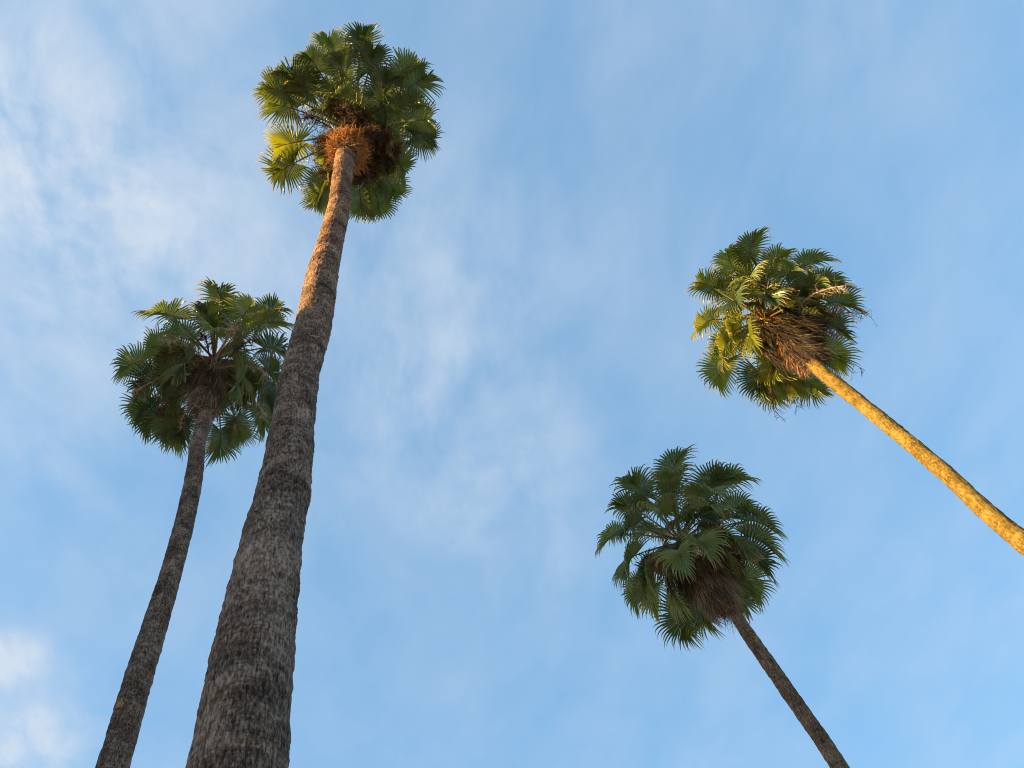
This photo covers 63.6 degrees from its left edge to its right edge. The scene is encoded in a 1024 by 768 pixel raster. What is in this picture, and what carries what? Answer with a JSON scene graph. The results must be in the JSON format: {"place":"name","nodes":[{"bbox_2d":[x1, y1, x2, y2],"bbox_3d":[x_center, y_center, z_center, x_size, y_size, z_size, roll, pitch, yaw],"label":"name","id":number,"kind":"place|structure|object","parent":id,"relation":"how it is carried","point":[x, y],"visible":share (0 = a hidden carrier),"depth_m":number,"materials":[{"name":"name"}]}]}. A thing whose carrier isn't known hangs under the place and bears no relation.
{"place":"outdoors","nodes":[
{"label":"outdoors","id":0,"kind":"place"},
{"bbox_2d":[0,0,1023,767],"label":"sky","id":1,"kind":"structure","parent":0,"point":[504,346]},
{"bbox_3d":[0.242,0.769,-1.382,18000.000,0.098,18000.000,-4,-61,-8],"label":"ground","id":2,"kind":"structure","parent":0,"visible":0},
{"bbox_2d":[95,276,293,767],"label":"palm tree","id":3,"kind":"object","parent":2,"relation":"on","point":[177,370],"visible":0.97,"depth_m":19.85,"materials":[{"name":"green plant"}]},
{"bbox_2d":[185,21,446,767],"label":"palm tree","id":4,"kind":"object","parent":2,"relation":"on","point":[243,714],"visible":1,"depth_m":9.65,"materials":[{"name":"brown plant"}]},
{"bbox_2d":[595,444,849,767],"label":"palm tree","id":5,"kind":"object","parent":2,"relation":"on","point":[709,571],"visible":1,"depth_m":19.39,"materials":[{"name":"green plant"}]},
{"bbox_2d":[684,226,1023,555],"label":"palm tree","id":6,"kind":"object","parent":2,"relation":"on","point":[800,339],"visible":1,"depth_m":19.98,"materials":[{"name":"green plant"}]}
]}

